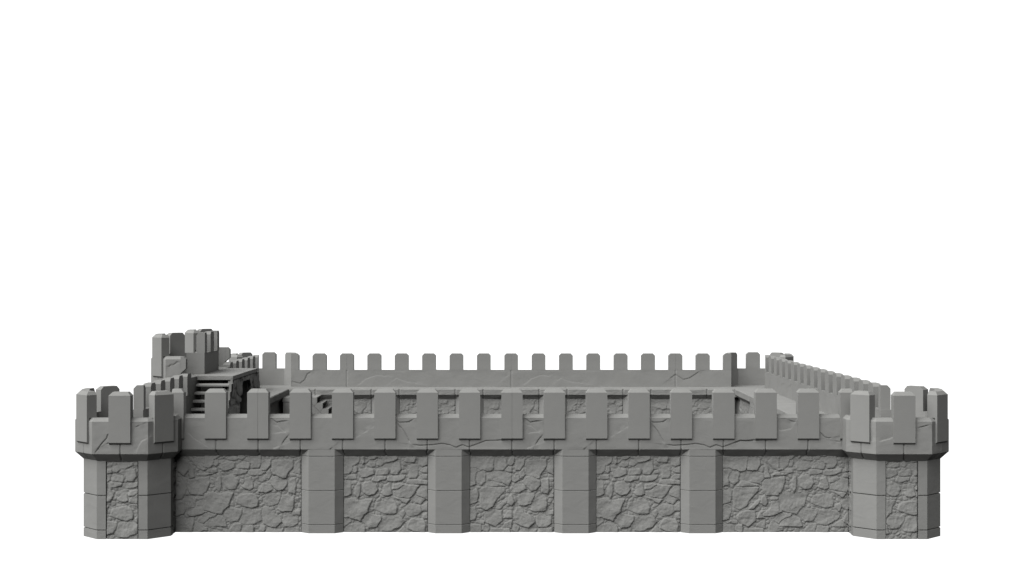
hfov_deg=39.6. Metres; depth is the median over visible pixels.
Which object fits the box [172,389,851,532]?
curtain wall
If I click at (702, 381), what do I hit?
curtain wall
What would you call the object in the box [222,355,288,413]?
curtain wall
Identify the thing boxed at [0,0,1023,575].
sky
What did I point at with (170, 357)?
gate tower
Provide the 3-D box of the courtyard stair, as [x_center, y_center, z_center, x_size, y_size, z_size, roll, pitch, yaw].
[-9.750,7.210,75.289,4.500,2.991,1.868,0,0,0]
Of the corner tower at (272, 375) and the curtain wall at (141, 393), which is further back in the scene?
the corner tower at (272, 375)
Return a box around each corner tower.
[75,385,181,538]
[229,352,293,388]
[728,352,793,413]
[842,385,948,538]
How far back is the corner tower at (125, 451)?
49.26 m
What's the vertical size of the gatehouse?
6.735 m
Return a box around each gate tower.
[151,333,205,413]
[185,329,230,369]
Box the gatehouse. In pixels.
[191,330,260,413]
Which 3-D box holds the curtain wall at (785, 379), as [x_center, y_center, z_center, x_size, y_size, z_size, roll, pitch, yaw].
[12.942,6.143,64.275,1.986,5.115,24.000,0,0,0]
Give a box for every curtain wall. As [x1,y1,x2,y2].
[133,373,190,416]
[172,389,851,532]
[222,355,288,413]
[289,353,734,413]
[735,355,890,416]
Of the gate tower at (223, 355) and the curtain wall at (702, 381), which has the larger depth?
the curtain wall at (702, 381)
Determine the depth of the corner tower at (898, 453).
49.27 m
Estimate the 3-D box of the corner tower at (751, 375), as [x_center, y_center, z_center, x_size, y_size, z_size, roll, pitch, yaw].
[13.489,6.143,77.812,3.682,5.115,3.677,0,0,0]
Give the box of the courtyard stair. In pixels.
[282,395,331,413]
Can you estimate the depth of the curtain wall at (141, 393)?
54.90 m

